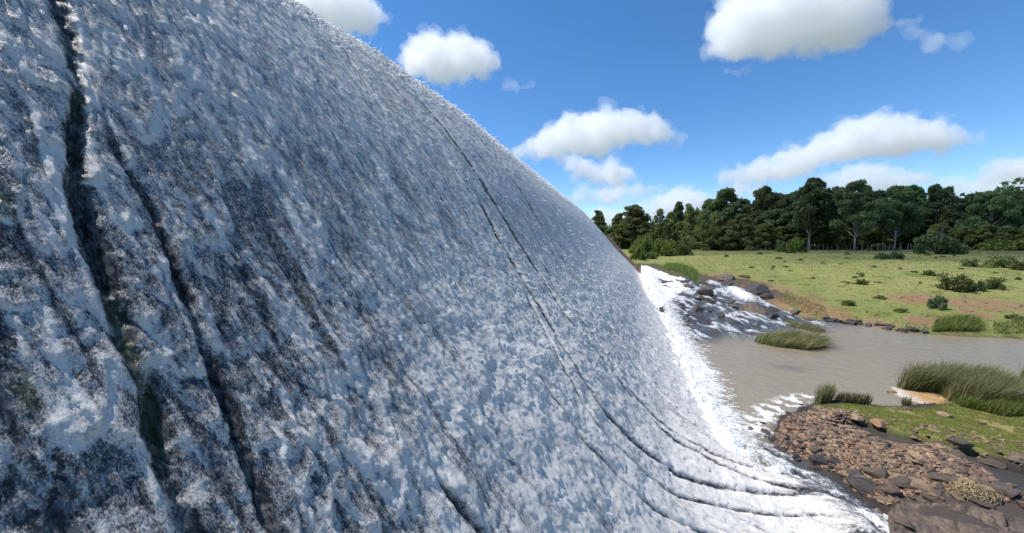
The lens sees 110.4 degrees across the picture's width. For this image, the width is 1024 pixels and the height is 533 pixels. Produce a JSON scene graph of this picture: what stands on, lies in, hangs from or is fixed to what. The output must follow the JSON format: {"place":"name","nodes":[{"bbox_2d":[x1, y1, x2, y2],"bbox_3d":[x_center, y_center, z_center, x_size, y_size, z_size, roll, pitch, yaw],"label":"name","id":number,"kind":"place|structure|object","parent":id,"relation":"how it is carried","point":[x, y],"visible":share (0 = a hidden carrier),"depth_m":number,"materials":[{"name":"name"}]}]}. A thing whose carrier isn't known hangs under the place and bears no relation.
{"place":"outdoors","nodes":[
{"label":"outdoors","id":0,"kind":"place"},
{"bbox_2d":[295,0,1023,245],"label":"sky","id":1,"kind":"structure","parent":0,"point":[651,105],"materials":[{"name":"blue"}]},
{"bbox_2d":[620,247,1023,532],"bbox_3d":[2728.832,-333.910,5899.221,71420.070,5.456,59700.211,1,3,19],"label":"ground","id":2,"kind":"structure","parent":0,"point":[1012,508],"depth_m":21.20,"materials":[{"name":"plant"}]},
{"bbox_2d":[591,210,606,233],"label":"broadleaf tree","id":3,"kind":"object","parent":2,"relation":"on","point":[598,218],"visible":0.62,"depth_m":103.53,"materials":[{"name":"green plant"}]},
{"bbox_2d":[608,213,627,247],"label":"broadleaf tree","id":4,"kind":"object","parent":2,"relation":"on","point":[617,219],"visible":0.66,"depth_m":94.51,"materials":[{"name":"green plant"}]},
{"bbox_2d":[605,235,640,273],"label":"dam","id":5,"kind":"structure","parent":2,"relation":"on","point":[614,244],"depth_m":41.30,"materials":[{"name":"concrete"}]},
{"bbox_2d":[0,0,880,532],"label":"spillway water","id":6,"kind":"structure","parent":5,"relation":"on","point":[178,226],"depth_m":2.55,"materials":[{"name":"liquid"}]},
{"bbox_2d":[198,0,869,532],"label":"spray","id":7,"kind":"object","parent":6,"relation":"on","point":[422,84],"visible":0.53,"depth_m":8.71,"materials":[{"name":"white"}]},
{"bbox_2d":[612,204,651,245],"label":"broadleaf tree","id":8,"kind":"object","parent":2,"relation":"on","point":[628,224],"visible":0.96,"depth_m":90.69,"materials":[{"name":"green plant"}]},
{"bbox_2d":[629,243,646,259],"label":"bush","id":9,"kind":"object","parent":2,"relation":"on","point":[638,251],"visible":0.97,"depth_m":53.44,"materials":[{"name":"green plant"}]},
{"bbox_2d":[628,233,652,253],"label":"bush","id":10,"kind":"object","parent":2,"relation":"on","point":[644,241],"visible":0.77,"depth_m":69.95,"materials":[{"name":"green plant"}]},
{"bbox_2d":[630,213,658,244],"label":"conifer tree","id":11,"kind":"object","parent":2,"relation":"on","point":[644,224],"visible":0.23,"depth_m":93.90,"materials":[{"name":"green plant"}]},
{"bbox_2d":[647,207,672,242],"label":"conifer tree","id":12,"kind":"object","parent":2,"relation":"on","point":[661,220],"visible":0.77,"depth_m":85.93,"materials":[{"name":"green plant"}]},
{"bbox_2d":[652,238,677,256],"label":"bush","id":13,"kind":"object","parent":2,"relation":"on","point":[662,248],"visible":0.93,"depth_m":60.02,"materials":[{"name":"green plant"}]},
{"bbox_2d":[657,211,680,243],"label":"conifer tree","id":14,"kind":"object","parent":2,"relation":"on","point":[671,218],"visible":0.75,"depth_m":89.48,"materials":[{"name":"green plant"}]},
{"bbox_2d":[671,201,684,237],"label":"broadleaf tree","id":15,"kind":"object","parent":2,"relation":"on","point":[678,209],"visible":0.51,"depth_m":96.49,"materials":[{"name":"green plant"}]},
{"bbox_2d":[662,262,699,285],"bbox_3d":[16.868,0.442,36.135,2.850,1.476,16.124,1,3,19],"label":"reed clump","id":16,"kind":"object","parent":2,"relation":"on","point":[681,267],"visible":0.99,"depth_m":34.98,"materials":[{"name":"green plant"}]},
{"bbox_2d":[675,241,693,255],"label":"bush","id":17,"kind":"object","parent":2,"relation":"on","point":[682,250],"visible":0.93,"depth_m":60.76,"materials":[{"name":"green plant"}]},
{"bbox_2d":[673,203,702,247],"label":"conifer tree","id":18,"kind":"object","parent":2,"relation":"on","point":[691,216],"visible":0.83,"depth_m":84.22,"materials":[{"name":"green plant"}]},
{"bbox_2d":[681,209,717,248],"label":"conifer tree","id":19,"kind":"object","parent":2,"relation":"on","point":[700,219],"visible":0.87,"depth_m":79.92,"materials":[{"name":"green plant"}]},
{"bbox_2d":[696,288,713,296],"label":"rock","id":20,"kind":"object","parent":2,"relation":"on","point":[706,292],"visible":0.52,"depth_m":24.80,"materials":[{"name":"stone"}]},
{"bbox_2d":[699,198,714,227],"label":"broadleaf tree","id":21,"kind":"object","parent":2,"relation":"on","point":[706,203],"visible":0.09,"depth_m":94.51,"materials":[{"name":"green plant"}]},
{"bbox_2d":[704,211,725,235],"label":"conifer tree","id":22,"kind":"object","parent":2,"relation":"on","point":[716,218],"visible":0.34,"depth_m":83.43,"materials":[{"name":"green plant"}]},
{"bbox_2d":[700,226,741,250],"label":"bush","id":23,"kind":"object","parent":2,"relation":"on","point":[715,233],"visible":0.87,"depth_m":76.27,"materials":[{"name":"green plant"}]},
{"bbox_2d":[698,187,752,238],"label":"broadleaf tree","id":24,"kind":"object","parent":2,"relation":"on","point":[723,207],"visible":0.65,"depth_m":85.60,"materials":[{"name":"green plant"}]},
{"bbox_2d":[716,274,734,280],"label":"rock","id":25,"kind":"object","parent":2,"relation":"on","point":[725,277],"visible":0.8,"depth_m":29.25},
{"bbox_2d":[721,213,761,250],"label":"broadleaf tree","id":26,"kind":"object","parent":2,"relation":"on","point":[743,225],"visible":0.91,"depth_m":74.17,"materials":[{"name":"green plant"}]},
{"bbox_2d":[736,197,750,211],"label":"broadleaf tree","id":27,"kind":"object","parent":2,"relation":"on","point":[742,202],"visible":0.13,"depth_m":93.06,"materials":[{"name":"green plant"}]},
{"bbox_2d":[738,303,765,314],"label":"rock","id":28,"kind":"object","parent":2,"relation":"on","point":[753,308],"visible":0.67,"depth_m":20.61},
{"bbox_2d":[741,203,766,237],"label":"broadleaf tree","id":29,"kind":"object","parent":2,"relation":"on","point":[753,216],"visible":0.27,"depth_m":83.71,"materials":[{"name":"green plant"}]},
{"bbox_2d":[745,284,769,294],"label":"rock","id":30,"kind":"object","parent":2,"relation":"on","point":[758,289],"visible":0.64,"depth_m":24.22,"materials":[{"name":"stone"}]},
{"bbox_2d":[747,185,783,248],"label":"broadleaf tree","id":31,"kind":"object","parent":2,"relation":"on","point":[766,196],"visible":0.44,"depth_m":83.00,"materials":[{"name":"green plant"}]},
{"bbox_2d":[745,223,787,249],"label":"broadleaf tree","id":32,"kind":"object","parent":2,"relation":"on","point":[767,232],"visible":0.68,"depth_m":72.85,"materials":[{"name":"green plant"}]},
{"bbox_2d":[754,208,791,237],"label":"broadleaf tree","id":33,"kind":"object","parent":2,"relation":"on","point":[771,216],"visible":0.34,"depth_m":79.14,"materials":[{"name":"green plant"}]},
{"bbox_2d":[775,239,787,251],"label":"bush","id":34,"kind":"object","parent":2,"relation":"on","point":[781,246],"visible":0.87,"depth_m":64.83,"materials":[{"name":"green plant"}]},
{"bbox_2d":[762,226,801,243],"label":"broadleaf tree","id":35,"kind":"object","parent":2,"relation":"on","point":[784,234],"visible":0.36,"depth_m":74.36,"materials":[{"name":"green plant"}]},
{"bbox_2d":[761,211,815,242],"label":"broadleaf tree","id":36,"kind":"object","parent":2,"relation":"on","point":[786,218],"visible":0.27,"depth_m":75.94,"materials":[{"name":"green plant"}]},
{"bbox_2d":[777,194,803,232],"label":"broadleaf tree","id":37,"kind":"object","parent":2,"relation":"on","point":[787,204],"visible":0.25,"depth_m":83.87,"materials":[{"name":"green plant"}]},
{"bbox_2d":[784,237,807,251],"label":"bush","id":38,"kind":"object","parent":2,"relation":"on","point":[794,244],"visible":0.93,"depth_m":63.32,"materials":[{"name":"green plant"}]},
{"bbox_2d":[780,291,828,317],"bbox_3d":[17.139,2.198,21.231,1.547,0.976,5.862,1,3,19],"label":"grass clump","id":39,"kind":"object","parent":2,"relation":"on","point":[816,305],"visible":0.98,"depth_m":20.66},
{"bbox_2d":[603,177,1023,247],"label":"woodland","id":40,"kind":"object","parent":2,"relation":"on","point":[1009,189],"visible":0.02,"depth_m":68.76,"materials":[{"name":"green plant"}]},
{"bbox_2d":[787,177,846,249],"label":"broadleaf tree","id":41,"kind":"object","parent":2,"relation":"on","point":[811,200],"visible":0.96,"depth_m":68.58,"materials":[{"name":"green plant"}]},
{"bbox_2d":[801,227,852,249],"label":"bush","id":42,"kind":"object","parent":2,"relation":"on","point":[823,235],"visible":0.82,"depth_m":70.95,"materials":[{"name":"green plant"}]},
{"bbox_2d":[813,381,843,403],"bbox_3d":[8.040,3.205,8.994,0.793,0.625,0.543,-1,3,-10],"label":"reed clump","id":43,"kind":"object","parent":2,"relation":"on","point":[822,396],"visible":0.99,"depth_m":8.97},
{"bbox_2d":[749,243,910,251],"bbox_3d":[55.237,-3.170,60.782,1.282,1.599,25.138,-3,4,-41],"label":"fence","id":44,"kind":"object","parent":2,"relation":"on","point":[846,248],"visible":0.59,"depth_m":59.36,"materials":[{"name":"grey wood"}]},
{"bbox_2d":[825,207,862,242],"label":"broadleaf tree","id":45,"kind":"object","parent":2,"relation":"on","point":[846,237],"visible":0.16,"depth_m":71.32,"materials":[{"name":"green plant"}]},
{"bbox_2d":[833,390,874,404],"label":"reed clump","id":46,"kind":"object","parent":2,"relation":"on","point":[853,398],"visible":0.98,"depth_m":8.87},
{"bbox_2d":[829,179,895,249],"bbox_3d":[61.190,-9.048,62.720,10.043,13.080,8.896,-1,3,-13],"label":"broadleaf tree","id":47,"kind":"object","parent":2,"relation":"on","point":[850,203],"visible":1,"depth_m":61.40,"materials":[{"name":"green plant"}]},
{"bbox_2d":[857,189,887,241],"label":"broadleaf tree","id":48,"kind":"object","parent":2,"relation":"on","point":[879,193],"visible":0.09,"depth_m":72.67,"materials":[{"name":"green plant"}]},
{"bbox_2d":[847,229,901,248],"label":"bush","id":49,"kind":"object","parent":2,"relation":"on","point":[873,237],"visible":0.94,"depth_m":65.55,"materials":[{"name":"green plant"}]},
{"bbox_2d":[870,418,886,427],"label":"rock","id":50,"kind":"object","parent":2,"relation":"on","point":[879,423],"visible":1,"depth_m":7.74,"materials":[{"name":"brown stone"}]},
{"bbox_2d":[886,250,904,258],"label":"bush","id":51,"kind":"object","parent":2,"relation":"on","point":[894,254],"visible":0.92,"depth_m":41.19,"materials":[{"name":"green plant"}]},
{"bbox_2d":[872,185,925,247],"bbox_3d":[68.636,-8.792,63.559,7.324,11.931,7.310,-3,4,-43],"label":"broadleaf tree","id":52,"kind":"object","parent":2,"relation":"on","point":[905,203],"visible":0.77,"depth_m":62.11,"materials":[{"name":"green plant"}]},
{"bbox_2d":[775,405,1023,514],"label":"rubble","id":53,"kind":"object","parent":2,"relation":"on","point":[889,455],"visible":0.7,"depth_m":6.72,"materials":[{"name":"brown stone"}]},
{"bbox_2d":[808,454,828,465],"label":"rock","id":54,"kind":"object","parent":53,"relation":"on","point":[816,459],"visible":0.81,"depth_m":6.51,"materials":[{"name":"stone"}]},
{"bbox_2d":[850,412,863,422],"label":"rock","id":55,"kind":"object","parent":53,"relation":"on","point":[856,417],"visible":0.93,"depth_m":7.96,"materials":[{"name":"stone"}]},
{"bbox_2d":[849,470,878,494],"bbox_3d":[5.793,3.599,5.849,0.395,0.165,0.499,-13,17,4],"label":"rock","id":56,"kind":"object","parent":53,"relation":"on","point":[856,479],"visible":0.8,"depth_m":5.86,"materials":[{"name":"stone"}]},
{"bbox_2d":[861,466,888,478],"bbox_3d":[6.179,3.507,6.064,0.308,0.226,0.330,-3,5,-44],"label":"rock","id":57,"kind":"object","parent":53,"relation":"on","point":[876,472],"visible":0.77,"depth_m":5.97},
{"bbox_2d":[879,478,896,487],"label":"stone","id":58,"kind":"object","parent":53,"relation":"on","point":[885,482],"visible":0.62,"depth_m":5.73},
{"bbox_2d":[875,486,902,496],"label":"rock","id":59,"kind":"object","parent":53,"relation":"on","point":[888,490],"visible":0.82,"depth_m":5.57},
{"bbox_2d":[890,476,913,488],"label":"rock","id":60,"kind":"object","parent":53,"relation":"on","point":[902,481],"visible":0.91,"depth_m":5.74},
{"bbox_2d":[909,476,936,492],"bbox_3d":[6.511,3.505,5.698,0.298,0.142,0.373,-1,3,-13],"label":"rock","id":61,"kind":"object","parent":53,"relation":"on","point":[920,485],"visible":0.93,"depth_m":5.63,"materials":[{"name":"brown stone"}]},
{"bbox_2d":[924,471,958,484],"bbox_3d":[7.129,3.505,5.872,0.499,0.122,0.308,2,4,33],"label":"rock","id":62,"kind":"object","parent":53,"relation":"on","point":[939,477],"visible":0.56,"depth_m":5.84,"materials":[{"name":"grey stone"}]},
{"bbox_2d":[941,468,956,475],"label":"rock","id":63,"kind":"object","parent":53,"relation":"on","point":[948,471],"visible":0.91,"depth_m":6.01,"materials":[{"name":"stone"}]},
{"bbox_2d":[947,449,966,457],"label":"stone","id":64,"kind":"object","parent":53,"relation":"on","point":[957,453],"visible":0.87,"depth_m":6.49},
{"bbox_2d":[945,437,974,448],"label":"rock","id":65,"kind":"object","parent":53,"relation":"on","point":[961,443],"visible":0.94,"depth_m":6.83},
{"bbox_2d":[947,477,1003,505],"bbox_3d":[7.112,3.473,5.466,0.595,0.382,0.446,1,3,19],"label":"shrub","id":66,"kind":"object","parent":53,"relation":"on","point":[964,487],"visible":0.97,"depth_m":5.40,"materials":[{"name":"beige plant"}]},
{"bbox_2d":[971,479,1005,494],"bbox_3d":[7.476,3.455,5.587,0.216,0.117,0.338,7,16,-27],"label":"stone","id":67,"kind":"object","parent":53,"relation":"on","point":[986,483],"visible":0.6,"depth_m":5.56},
{"bbox_2d":[979,458,1007,469],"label":"rock","id":68,"kind":"object","parent":53,"relation":"on","point":[995,463],"visible":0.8,"depth_m":6.46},
{"bbox_2d":[991,480,1018,497],"bbox_3d":[7.682,3.504,5.543,0.359,0.206,0.245,-2,4,-29],"label":"rock","id":69,"kind":"object","parent":53,"relation":"on","point":[1009,492],"visible":0.77,"depth_m":5.48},
{"bbox_2d":[890,515,915,530],"bbox_3d":[5.447,3.564,4.972,0.280,0.124,0.241,11,3,10],"label":"rock","id":70,"kind":"object","parent":2,"relation":"on","point":[904,521],"visible":0.96,"depth_m":4.93,"materials":[{"name":"brown stone"}]},
{"bbox_2d":[900,395,912,405],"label":"reed clump","id":71,"kind":"object","parent":2,"relation":"on","point":[905,403],"visible":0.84,"depth_m":8.94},
{"bbox_2d":[888,214,932,241],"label":"broadleaf tree","id":72,"kind":"object","parent":2,"relation":"on","point":[928,221],"visible":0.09,"depth_m":65.07,"materials":[{"name":"green plant"}]},
{"bbox_2d":[896,225,928,248],"bbox_3d":[73.110,-5.092,63.506,6.385,4.780,5.422,-1,3,-20],"label":"broadleaf tree","id":73,"kind":"object","parent":2,"relation":"on","point":[907,237],"visible":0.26,"depth_m":64.01,"materials":[{"name":"green plant"}]},
{"bbox_2d":[907,449,927,463],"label":"stone","id":74,"kind":"object","parent":2,"relation":"on","point":[918,456],"visible":0.97,"depth_m":6.40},
{"bbox_2d":[907,184,934,224],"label":"broadleaf tree","id":75,"kind":"object","parent":2,"relation":"on","point":[919,191],"visible":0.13,"depth_m":67.64,"materials":[{"name":"green plant"}]},
{"bbox_2d":[909,223,956,249],"bbox_3d":[72.204,-4.937,59.877,7.098,4.842,6.110,2,4,35],"label":"broadleaf tree","id":76,"kind":"object","parent":2,"relation":"on","point":[936,227],"visible":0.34,"depth_m":59.11,"materials":[{"name":"green plant"}]},
{"bbox_2d":[926,294,948,309],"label":"bush","id":77,"kind":"object","parent":2,"relation":"on","point":[936,301],"visible":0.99,"depth_m":18.44,"materials":[{"name":"green plant"}]},
{"bbox_2d":[916,183,961,235],"bbox_3d":[78.089,-9.251,65.876,8.314,12.257,7.080,-2,4,-25],"label":"broadleaf tree","id":78,"kind":"object","parent":2,"relation":"on","point":[941,199],"visible":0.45,"depth_m":64.36,"materials":[{"name":"green plant"}]},
{"bbox_2d":[911,488,966,502],"bbox_3d":[6.650,3.771,5.459,1.400,0.582,0.620,1,3,19],"label":"rock slab","id":79,"kind":"object","parent":2,"relation":"on","point":[939,494],"visible":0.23,"depth_m":5.50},
{"bbox_2d":[912,230,969,253],"bbox_3d":[55.081,-3.067,45.698,5.121,3.498,4.809,-3,4,-41],"label":"bush","id":80,"kind":"object","parent":2,"relation":"on","point":[936,243],"visible":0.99,"depth_m":45.30,"materials":[{"name":"green plant"}]},
{"bbox_2d":[888,501,1008,532],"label":"rock slab","id":81,"kind":"object","parent":2,"relation":"on","point":[911,512],"visible":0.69,"depth_m":4.98,"materials":[{"name":"stone"}]},
{"bbox_2d":[938,208,961,229],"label":"broadleaf tree","id":82,"kind":"object","parent":2,"relation":"on","point":[950,216],"visible":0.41,"depth_m":60.94,"materials":[{"name":"green plant"}]},
{"bbox_2d":[934,271,974,291],"bbox_3d":[26.889,0.932,21.494,1.779,1.289,1.837,2,4,36],"label":"bush","id":83,"kind":"object","parent":2,"relation":"on","point":[958,283],"visible":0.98,"depth_m":21.21,"materials":[{"name":"green plant"}]},
{"bbox_2d":[931,312,989,331],"bbox_3d":[20.560,2.553,16.223,3.452,0.774,1.488,-1,3,-11],"label":"reed clump","id":84,"kind":"object","parent":2,"relation":"on","point":[962,322],"visible":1,"depth_m":16.07,"materials":[{"name":"green plant"}]},
{"bbox_2d":[951,226,983,249],"bbox_3d":[73.279,-4.425,57.470,4.672,4.183,4.734,1,3,12],"label":"broadleaf tree","id":85,"kind":"object","parent":2,"relation":"on","point":[963,233],"visible":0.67,"depth_m":56.74,"materials":[{"name":"green plant"}]},
{"bbox_2d":[956,198,981,215],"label":"broadleaf tree","id":86,"kind":"object","parent":2,"relation":"on","point":[965,203],"visible":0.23,"depth_m":66.05,"materials":[{"name":"green plant"}]},
{"bbox_2d":[961,258,982,266],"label":"bush","id":87,"kind":"object","parent":2,"relation":"on","point":[967,262],"visible":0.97,"depth_m":28.80,"materials":[{"name":"green plant"}]},
{"bbox_2d":[953,212,993,242],"bbox_3d":[76.067,-5.806,58.862,6.331,6.380,5.573,-1,3,-13],"label":"broadleaf tree","id":88,"kind":"object","parent":2,"relation":"on","point":[965,215],"visible":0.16,"depth_m":58.35,"materials":[{"name":"green plant"}]},
{"bbox_2d":[964,191,992,219],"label":"broadleaf tree","id":89,"kind":"object","parent":2,"relation":"on","point":[971,196],"visible":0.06,"depth_m":66.19,"materials":[{"name":"green plant"}]},
{"bbox_2d":[966,494,993,508],"bbox_3d":[6.997,3.516,5.307,0.198,0.098,0.281,0,3,-6],"label":"rock","id":90,"kind":"object","parent":2,"relation":"on","point":[984,503],"visible":0.91,"depth_m":5.27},
{"bbox_2d":[972,279,988,291],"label":"bush","id":91,"kind":"object","parent":2,"relation":"on","point":[979,285],"visible":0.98,"depth_m":21.06,"materials":[{"name":"green plant"}]},
{"bbox_2d":[960,223,1006,248],"bbox_3d":[73.533,-4.324,54.729,5.147,4.587,4.371,2,4,25],"label":"broadleaf tree","id":92,"kind":"object","parent":2,"relation":"on","point":[988,233],"visible":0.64,"depth_m":54.53,"materials":[{"name":"green plant"}]},
{"bbox_2d":[952,393,1023,416],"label":"grass clump","id":93,"kind":"object","parent":2,"relation":"on","point":[1006,406],"visible":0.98,"depth_m":8.36,"materials":[{"name":"green plant"}]},
{"bbox_2d":[953,190,1023,231],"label":"broadleaf tree","id":94,"kind":"object","parent":2,"relation":"on","point":[994,203],"visible":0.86,"depth_m":56.07,"materials":[{"name":"green plant"}]},
{"bbox_2d":[982,277,1007,289],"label":"bush","id":95,"kind":"object","parent":2,"relation":"on","point":[997,284],"visible":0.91,"depth_m":21.19,"materials":[{"name":"green plant"}]},
{"bbox_2d":[976,239,1023,250],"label":"bush","id":96,"kind":"object","parent":2,"relation":"on","point":[996,246],"visible":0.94,"depth_m":51.94,"materials":[{"name":"green plant"}]},
{"bbox_2d":[981,254,1020,267],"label":"bush","id":97,"kind":"object","parent":2,"relation":"on","point":[996,261],"visible":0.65,"depth_m":28.23,"materials":[{"name":"green plant"}]},
{"bbox_2d":[993,227,1023,250],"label":"broadleaf tree","id":98,"kind":"object","parent":2,"relation":"on","point":[1007,232],"visible":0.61,"depth_m":52.36,"materials":[{"name":"green plant"}]},
{"bbox_2d":[993,316,1023,333],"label":"reed clump","id":99,"kind":"object","parent":2,"relation":"on","point":[1013,325],"visible":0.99,"depth_m":15.85,"materials":[{"name":"green plant"}]},
{"bbox_2d":[995,191,1023,230],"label":"broadleaf tree","id":100,"kind":"object","parent":2,"relation":"on","point":[1017,195],"visible":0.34,"depth_m":55.35,"materials":[{"name":"green plant"}]},
{"bbox_2d":[1004,314,1023,320],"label":"bush","id":101,"kind":"object","parent":2,"relation":"on","point":[1012,316],"visible":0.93,"depth_m":16.72,"materials":[{"name":"green plant"}]},
{"bbox_2d":[1007,259,1023,270],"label":"bush","id":102,"kind":"object","parent":2,"relation":"on","point":[1016,265],"visible":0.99,"depth_m":26.81,"materials":[{"name":"green plant"}]},
{"bbox_2d":[1007,451,1023,462],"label":"rock","id":103,"kind":"object","parent":2,"relation":"on","point":[1016,456],"visible":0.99,"depth_m":6.41,"materials":[{"name":"brown stone"}]},
{"bbox_2d":[1008,517,1023,532],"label":"rock slab","id":104,"kind":"object","parent":2,"relation":"on","point":[1017,524],"visible":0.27,"depth_m":4.87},
{"bbox_2d":[641,265,1023,532],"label":"river water","id":105,"kind":"structure","parent":0,"point":[771,385],"depth_m":12.15,"materials":[{"name":"liquid"}]},
{"bbox_2d":[648,267,793,458],"bbox_3d":[10.165,1.868,22.884,1.447,1.722,34.454,1,3,18],"label":"splash","id":106,"kind":"object","parent":105,"relation":"on","point":[671,312],"visible":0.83,"depth_m":10.75,"materials":[{"name":"white"}]},
{"bbox_2d":[754,328,847,349],"bbox_3d":[11.994,2.918,14.709,3.342,0.580,2.698,-3,4,-38],"label":"reed clump","id":107,"kind":"object","parent":105,"relation":"on","point":[795,339],"visible":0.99,"depth_m":14.40,"materials":[{"name":"plant"}]},
{"bbox_2d":[780,318,829,331],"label":"reed clump","id":108,"kind":"object","parent":105,"relation":"in","point":[807,326],"visible":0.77,"depth_m":16.99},
{"bbox_2d":[893,357,1023,401],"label":"reed bed","id":109,"kind":"object","parent":105,"relation":"on","point":[945,380],"visible":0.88,"depth_m":9.49,"materials":[{"name":"plant"}]},
{"bbox_2d":[817,402,1023,455],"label":"grass","id":110,"kind":"structure","parent":0,"point":[948,422],"depth_m":7.82,"materials":[{"name":"plant"}]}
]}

